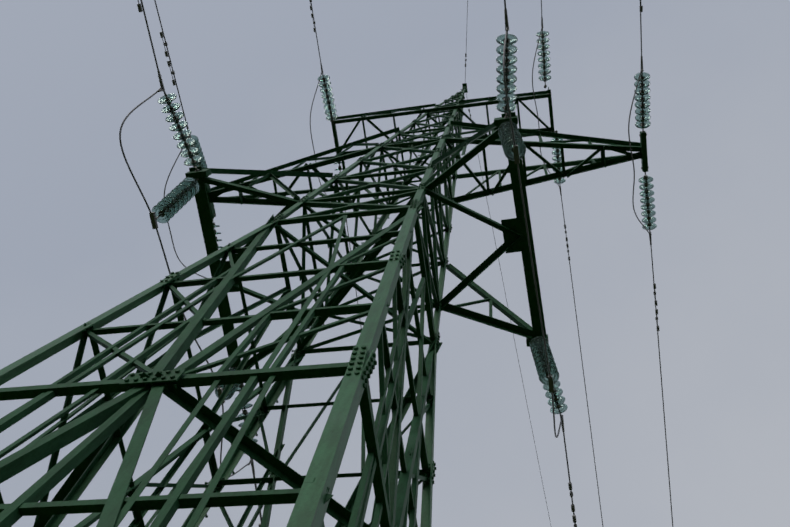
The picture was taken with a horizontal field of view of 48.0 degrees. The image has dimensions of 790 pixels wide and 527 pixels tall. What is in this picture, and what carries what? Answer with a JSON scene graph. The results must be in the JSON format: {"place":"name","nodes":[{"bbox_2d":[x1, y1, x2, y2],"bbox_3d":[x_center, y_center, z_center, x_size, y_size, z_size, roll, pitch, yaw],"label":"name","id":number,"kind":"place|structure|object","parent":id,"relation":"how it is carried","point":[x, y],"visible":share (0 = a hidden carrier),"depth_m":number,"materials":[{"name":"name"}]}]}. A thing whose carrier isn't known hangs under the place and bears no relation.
{"place":"outdoors","nodes":[
{"label":"outdoors","id":0,"kind":"place"},
{"bbox_2d":[0,0,789,526],"label":"sky","id":1,"kind":"structure","parent":0,"point":[78,239],"materials":[{"name":"grey"}]},
{"bbox_3d":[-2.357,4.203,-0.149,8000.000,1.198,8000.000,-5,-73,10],"label":"field","id":2,"kind":"structure","parent":0,"visible":0},
{"bbox_2d":[0,83,648,526],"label":"transmission tower","id":3,"kind":"structure","parent":2,"relation":"on","point":[108,417],"depth_m":8.36,"materials":[{"name":"green metal"}]},
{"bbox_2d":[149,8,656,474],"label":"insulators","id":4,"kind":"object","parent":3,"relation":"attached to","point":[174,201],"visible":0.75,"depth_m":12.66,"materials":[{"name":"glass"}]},
{"bbox_2d":[119,0,672,526],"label":"power lines","id":5,"kind":"object","parent":4,"relation":"hanging from","point":[141,6],"visible":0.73,"depth_m":16.17,"materials":[{"name":"metal"}]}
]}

